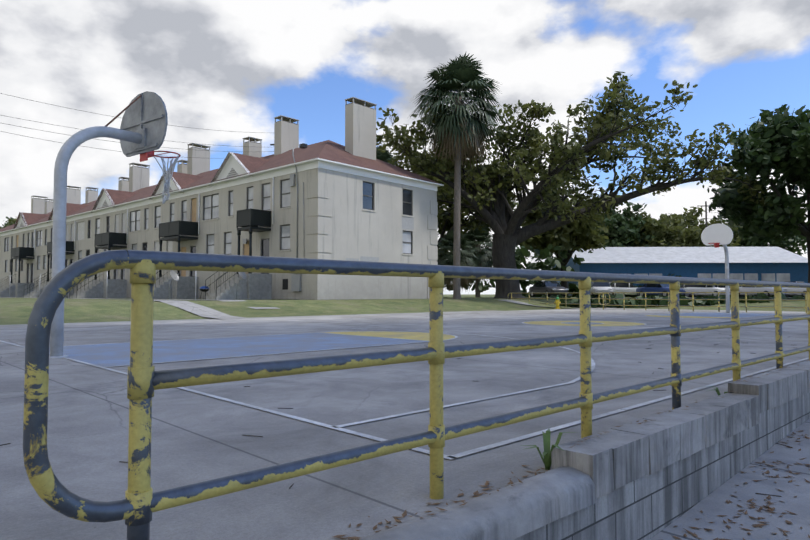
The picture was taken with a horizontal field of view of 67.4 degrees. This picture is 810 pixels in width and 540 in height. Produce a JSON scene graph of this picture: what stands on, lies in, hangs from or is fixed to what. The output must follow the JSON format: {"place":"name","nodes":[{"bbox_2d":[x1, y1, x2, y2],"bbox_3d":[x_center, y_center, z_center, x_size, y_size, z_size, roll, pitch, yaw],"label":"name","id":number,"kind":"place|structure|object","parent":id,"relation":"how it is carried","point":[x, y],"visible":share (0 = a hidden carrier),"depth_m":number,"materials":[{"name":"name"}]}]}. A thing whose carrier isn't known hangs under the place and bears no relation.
{"place":"outdoors","nodes":[
{"label":"outdoors","id":0,"kind":"place"},
{"bbox_2d":[0,103,437,299],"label":"building walls","id":1,"kind":"structure","parent":0,"point":[340,223],"depth_m":37.46,"materials":[{"name":"beige paint"}]},
{"bbox_2d":[19,169,237,251],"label":"white building board","id":2,"kind":"object","parent":1,"relation":"attached to","point":[81,227],"visible":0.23,"depth_m":49.54,"materials":[{"name":"white wood"}]},
{"bbox_2d":[17,198,248,276],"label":"door","id":3,"kind":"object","parent":1,"relation":"attached to","point":[246,246],"visible":0.25,"depth_m":41.31,"materials":[{"name":"brown wood"}]},
{"bbox_2d":[0,208,270,299],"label":"balconies","id":4,"kind":"structure","parent":1,"relation":"attached to","point":[250,220],"depth_m":40.54,"materials":[{"name":"black metal"}]},
{"bbox_2d":[31,97,376,201],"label":"chimney caps","id":5,"kind":"object","parent":1,"relation":"on","point":[351,100],"visible":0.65,"depth_m":45.48,"materials":[{"name":"grey metal"}]},
{"bbox_2d":[5,102,411,282],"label":"building frames","id":6,"kind":"structure","parent":1,"relation":"attached to","point":[211,207],"depth_m":41.26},
{"bbox_2d":[5,180,410,271],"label":"windows","id":7,"kind":"structure","parent":6,"relation":"in","point":[285,231],"depth_m":39.43,"materials":[{"name":"glass"}]},
{"bbox_2d":[22,182,410,282],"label":"window panes","id":8,"kind":"structure","parent":6,"relation":"in","point":[367,190],"depth_m":37.66,"materials":[{"name":"black glass"}]},
{"bbox_2d":[0,140,442,231],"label":"building roof","id":9,"kind":"structure","parent":1,"relation":"on","point":[331,150],"depth_m":39.36,"materials":[{"name":"red tile"}]},
{"bbox_2d":[0,152,443,254],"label":"building trim","id":10,"kind":"structure","parent":1,"relation":"attached to","point":[234,164],"depth_m":38.48,"materials":[{"name":"white paint"}]},
{"bbox_2d":[243,147,303,290],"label":"meters","id":11,"kind":"object","parent":1,"relation":"attached to","point":[295,282],"visible":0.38,"depth_m":33.34,"materials":[{"name":"grey metal"}]},
{"bbox_2d":[282,143,306,289],"bbox_3d":[-6.154,-2.873,33.560,0.304,7.900,2.165,2,-3,-44],"label":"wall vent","id":12,"kind":"object","parent":1,"relation":"attached to","point":[285,281],"visible":0.96,"depth_m":33.92,"materials":[{"name":"black metal"}]},
{"bbox_2d":[346,216,413,262],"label":"paint patches","id":13,"kind":"object","parent":1,"relation":"attached to","point":[408,223],"visible":0.4,"depth_m":37.26,"materials":[{"name":"beige paint"}]},
{"bbox_2d":[0,294,807,324],"bbox_3d":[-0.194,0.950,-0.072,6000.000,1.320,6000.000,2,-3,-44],"label":"ground","id":14,"kind":"structure","parent":0,"point":[15,310],"depth_m":28.09,"materials":[{"name":"green plant"}]},
{"bbox_2d":[0,217,16,228],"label":"tree leaves","id":15,"kind":"object","parent":14,"relation":"on","point":[10,221],"depth_m":96.00,"materials":[{"name":"green plant"}]},
{"bbox_2d":[8,271,196,299],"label":"posts","id":16,"kind":"object","parent":14,"relation":"on","point":[106,287],"visible":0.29,"depth_m":38.20,"materials":[{"name":"black metal"}]},
{"bbox_2d":[0,273,271,299],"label":"building stoops","id":17,"kind":"object","parent":14,"relation":"on","point":[251,286],"visible":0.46,"depth_m":39.66,"materials":[{"name":"grey concrete"}]},
{"bbox_2d":[169,270,246,299],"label":"dishes","id":18,"kind":"object","parent":14,"relation":"on","point":[174,275],"visible":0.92,"depth_m":35.84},
{"bbox_2d":[0,297,621,325],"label":"paths","id":19,"kind":"structure","parent":14,"relation":"on","point":[199,310],"depth_m":24.45,"materials":[{"name":"concrete"}]},
{"bbox_2d":[376,146,399,164],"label":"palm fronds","id":20,"kind":"object","parent":14,"relation":"on","point":[386,155],"visible":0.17,"depth_m":69.83,"materials":[{"name":"green plant"}]},
{"bbox_2d":[0,308,808,539],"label":"court slab","id":21,"kind":"structure","parent":14,"relation":"on","point":[196,437],"depth_m":4.47,"materials":[{"name":"concrete"}]},
{"bbox_2d":[49,126,141,357],"bbox_3d":[-4.587,-0.317,9.008,0.300,3.722,1.330,-2,-3,37],"label":"basketball hoop pole","id":22,"kind":"object","parent":21,"relation":"on","point":[72,143],"visible":0.9,"depth_m":8.57,"materials":[{"name":"grey metal"}]},
{"bbox_2d":[105,95,140,126],"bbox_3d":[-4.359,-2.470,9.411,0.045,0.658,0.585,-2,-3,37],"label":"support rod","id":23,"kind":"object","parent":22,"relation":"attached to","point":[123,110],"visible":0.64,"depth_m":9.39,"materials":[{"name":"metal"}]},
{"bbox_2d":[120,91,167,156],"bbox_3d":[-4.176,-2.335,9.631,1.370,0.965,0.070,-2,-3,37],"label":"basketball backboard","id":24,"kind":"object","parent":22,"relation":"attached to","point":[145,116],"visible":0.88,"depth_m":9.54,"materials":[{"name":"grey metal"}]},
{"bbox_2d":[140,151,180,161],"bbox_3d":[-3.968,-1.832,9.885,0.478,0.220,0.617,-2,-3,37],"label":"basketball rim","id":25,"kind":"object","parent":24,"relation":"attached to","point":[145,156],"visible":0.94,"depth_m":9.68,"materials":[{"name":"red metal"}]},
{"bbox_2d":[153,155,178,203],"bbox_3d":[-3.926,-1.491,10.055,0.442,0.782,0.202,0,-2,1],"label":"hoop net","id":26,"kind":"object","parent":25,"relation":"hanging from","point":[167,178],"visible":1,"depth_m":10.08,"materials":[{"name":"white fabric"}]},
{"bbox_2d":[0,310,808,459],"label":"white lines","id":27,"kind":"object","parent":21,"relation":"on","point":[450,457],"visible":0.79,"depth_m":4.83,"materials":[{"name":"white paint"}]},
{"bbox_2d":[49,312,774,366],"bbox_3d":[5.417,1.624,18.540,28.650,0.001,3.660,2,-3,-44],"label":"blue paint","id":28,"kind":"object","parent":21,"relation":"on","point":[113,355],"visible":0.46,"depth_m":10.25,"materials":[{"name":"blue paint"}]},
{"bbox_2d":[23,250,809,539],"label":"rail","id":29,"kind":"object","parent":21,"relation":"on","point":[138,505],"visible":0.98,"depth_m":2.13,"materials":[{"name":"metal"}]},
{"bbox_2d":[323,315,740,340],"bbox_3d":[5.417,1.624,18.540,17.050,0.001,3.600,2,-3,-44],"label":"yellow paint","id":30,"kind":"object","parent":21,"relation":"on","point":[411,335],"visible":0.83,"depth_m":14.02,"materials":[{"name":"yellow paint"}]},
{"bbox_2d":[520,386,727,469],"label":"wall weeds","id":31,"kind":"object","parent":21,"relation":"on","point":[546,460],"depth_m":3.10,"materials":[{"name":"green plant"}]},
{"bbox_2d":[723,244,729,312],"bbox_3d":[14.633,0.443,27.926,1.330,3.722,0.300,2,-3,-44],"label":"basketball pole","id":32,"kind":"object","parent":21,"relation":"on","point":[725,247],"visible":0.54,"depth_m":28.21,"materials":[{"name":"grey metal"}]},
{"bbox_2d":[437,229,476,282],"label":"palm fronds","id":33,"kind":"object","parent":14,"relation":"on","point":[447,242],"depth_m":51.30,"materials":[{"name":"green plant"}]},
{"bbox_2d":[443,278,473,290],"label":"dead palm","id":34,"kind":"object","parent":33,"relation":"attached to","point":[463,281],"visible":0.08,"depth_m":51.87,"materials":[{"name":"green plant"}]},
{"bbox_2d":[410,53,508,298],"bbox_3d":[3.515,-6.137,40.107,7.175,16.274,6.587,2,-3,-44],"label":"palm tree","id":35,"kind":"object","parent":14,"relation":"on","point":[460,75],"depth_m":39.29,"materials":[{"name":"green plant"}]},
{"bbox_2d":[428,112,489,168],"bbox_3d":[3.545,-8.761,40.410,4.204,4.429,4.156,-1,-2,21],"label":"dead palm","id":36,"kind":"object","parent":35,"relation":"attached to","point":[478,145],"visible":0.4,"depth_m":39.72,"materials":[{"name":"brown plant"}]},
{"bbox_2d":[420,152,518,259],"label":"tree leaves","id":37,"kind":"object","parent":14,"relation":"on","point":[441,196],"depth_m":59.71,"materials":[{"name":"green plant"}]},
{"bbox_2d":[461,223,492,296],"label":"palm fronds","id":38,"kind":"object","parent":14,"relation":"on","point":[478,236],"depth_m":57.06,"materials":[{"name":"green plant"}]},
{"bbox_2d":[467,262,491,285],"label":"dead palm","id":39,"kind":"object","parent":14,"relation":"on","point":[482,279],"visible":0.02,"depth_m":57.58,"materials":[{"name":"plant"}]},
{"bbox_2d":[270,144,707,246],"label":"utility poles","id":40,"kind":"object","parent":14,"relation":"on","point":[663,219],"visible":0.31,"depth_m":79.02,"materials":[{"name":"brown wood"}]},
{"bbox_2d":[1,93,721,212],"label":"wires","id":41,"kind":"object","parent":40,"relation":"attached to","point":[119,142],"visible":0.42,"depth_m":33.28,"materials":[{"name":"black"}]},
{"bbox_2d":[437,244,584,292],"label":"bush","id":42,"kind":"object","parent":14,"relation":"on","point":[521,253],"visible":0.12,"depth_m":56.94,"materials":[{"name":"green plant"}]},
{"bbox_2d":[448,244,592,290],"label":"trees","id":43,"kind":"object","parent":14,"relation":"on","point":[556,268],"visible":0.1,"depth_m":72.26,"materials":[{"name":"green plant"}]},
{"bbox_2d":[529,281,567,294],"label":"car body","id":44,"kind":"object","parent":14,"relation":"on","point":[544,289],"depth_m":53.81,"materials":[{"name":"black metal"}]},
{"bbox_2d":[531,290,566,296],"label":"shrubs","id":45,"kind":"object","parent":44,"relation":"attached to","point":[549,295],"visible":0.25,"depth_m":53.22,"materials":[{"name":"green plant"}]},
{"bbox_2d":[554,300,560,308],"bbox_3d":[9.567,2.150,38.111,0.346,0.570,0.349,2,-3,-44],"label":"hydrant","id":46,"kind":"object","parent":14,"relation":"on","point":[557,302],"visible":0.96,"depth_m":38.01,"materials":[{"name":"yellow metal"}]},
{"bbox_2d":[508,292,609,307],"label":"rail","id":47,"kind":"object","parent":14,"relation":"on","point":[547,298],"visible":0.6,"depth_m":40.37,"materials":[{"name":"metal"}]},
{"bbox_2d":[514,194,608,295],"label":"tree leaves","id":48,"kind":"object","parent":14,"relation":"on","point":[564,237],"depth_m":59.22,"materials":[{"name":"green plant"}]},
{"bbox_2d":[376,71,772,298],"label":"oak","id":49,"kind":"object","parent":14,"relation":"on","point":[657,162],"depth_m":43.07,"materials":[{"name":"green plant"}]},
{"bbox_2d":[590,282,612,294],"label":"car body","id":50,"kind":"object","parent":14,"relation":"on","point":[602,289],"depth_m":54.17,"materials":[{"name":"white metal"}]},
{"bbox_2d":[611,283,637,294],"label":"car body","id":51,"kind":"object","parent":14,"relation":"on","point":[618,289],"depth_m":60.55,"materials":[{"name":"white metal"}]},
{"bbox_2d":[596,202,655,246],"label":"tree leaves","id":52,"kind":"object","parent":14,"relation":"on","point":[627,224],"depth_m":79.76,"materials":[{"name":"green plant"}]},
{"bbox_2d":[624,211,690,246],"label":"tree leaves","id":53,"kind":"object","parent":14,"relation":"on","point":[661,230],"depth_m":79.69,"materials":[{"name":"green plant"}]},
{"bbox_2d":[636,283,684,294],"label":"car body","id":54,"kind":"object","parent":14,"relation":"on","point":[651,289],"depth_m":55.75,"materials":[{"name":"blue metal"}]},
{"bbox_2d":[521,283,801,296],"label":"hedge","id":55,"kind":"object","parent":14,"relation":"on","point":[572,287],"visible":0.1,"depth_m":65.43,"materials":[{"name":"green plant"}]},
{"bbox_2d":[514,393,809,539],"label":"block wall","id":56,"kind":"structure","parent":14,"relation":"on","point":[647,507],"depth_m":3.47,"materials":[{"name":"grey concrete"}]},
{"bbox_2d":[360,361,809,539],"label":"wall cap","id":57,"kind":"object","parent":56,"relation":"on","point":[584,474],"visible":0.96,"depth_m":3.00,"materials":[{"name":"grey concrete"}]},
{"bbox_2d":[534,293,804,300],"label":"weeds","id":58,"kind":"object","parent":14,"relation":"on","point":[760,295],"visible":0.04,"depth_m":44.24,"materials":[{"name":"green plant"}]},
{"bbox_2d":[553,257,807,296],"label":"blue building","id":59,"kind":"structure","parent":14,"relation":"on","point":[798,271],"depth_m":66.04,"materials":[{"name":"metal"}]},
{"bbox_2d":[551,247,807,268],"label":"roof","id":60,"kind":"structure","parent":59,"relation":"attached to","point":[688,255],"depth_m":68.89,"materials":[{"name":"white metal"}]},
{"bbox_2d":[609,273,789,283],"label":"windows","id":61,"kind":"structure","parent":59,"relation":"attached to","point":[783,277],"depth_m":65.75,"materials":[{"name":"grey glass"}]},
{"bbox_2d":[559,293,804,307],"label":"weeds","id":62,"kind":"object","parent":14,"relation":"on","point":[595,303],"visible":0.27,"depth_m":39.59,"materials":[{"name":"green plant"}]},
{"bbox_2d":[657,207,742,246],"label":"tree leaves","id":63,"kind":"object","parent":14,"relation":"on","point":[695,231],"depth_m":85.21,"materials":[{"name":"green plant"}]},
{"bbox_2d":[599,292,806,312],"bbox_3d":[16.887,1.709,30.069,0.074,1.263,15.836,2,-3,-44],"label":"rail","id":64,"kind":"object","parent":14,"relation":"on","point":[693,299],"visible":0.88,"depth_m":31.65,"materials":[{"name":"metal"}]},
{"bbox_2d":[680,284,730,294],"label":"car body","id":65,"kind":"object","parent":14,"relation":"on","point":[697,289],"depth_m":56.40,"materials":[{"name":"white metal"}]},
{"bbox_2d":[707,104,809,282],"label":"tree leaves","id":66,"kind":"object","parent":14,"relation":"on","point":[788,157],"depth_m":44.30,"materials":[{"name":"green plant"}]},
{"bbox_2d":[730,286,786,294],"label":"car body","id":67,"kind":"object","parent":14,"relation":"on","point":[754,289],"depth_m":55.24,"materials":[{"name":"white metal"}]},
{"bbox_2d":[717,213,806,255],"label":"tree leaves","id":68,"kind":"object","parent":14,"relation":"on","point":[787,242],"depth_m":86.03,"materials":[{"name":"green plant"}]},
{"bbox_2d":[782,281,806,294],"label":"car body","id":69,"kind":"object","parent":14,"relation":"on","point":[795,289],"depth_m":56.10,"materials":[{"name":"white metal"}]},
{"bbox_2d":[0,0,809,293],"label":"sky","id":70,"kind":"structure","parent":0,"point":[226,66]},
{"bbox_2d":[701,223,732,245],"bbox_3d":[14.142,-1.616,27.537,0.070,0.965,1.370,2,-3,-44],"label":"basketball backboard","id":71,"kind":"object","parent":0,"point":[721,234],"visible":0.92,"depth_m":27.49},
{"bbox_2d":[708,243,719,247],"bbox_3d":[13.894,-1.134,27.280,0.617,0.220,0.478,2,-3,-44],"label":"basketball hoop","id":72,"kind":"object","parent":71,"relation":"attached to","point":[716,245],"visible":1,"depth_m":27.44,"materials":[{"name":"red metal"}]},
{"bbox_2d":[650,418,809,539],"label":"sidewalk","id":73,"kind":"structure","parent":0,"point":[712,505],"depth_m":3.68,"materials":[{"name":"concrete"}]},
{"bbox_2d":[0,316,809,539],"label":"fallen leaves","id":74,"kind":"object","parent":73,"relation":"on","point":[404,514],"depth_m":3.40,"materials":[{"name":"brown plant"}]}
]}

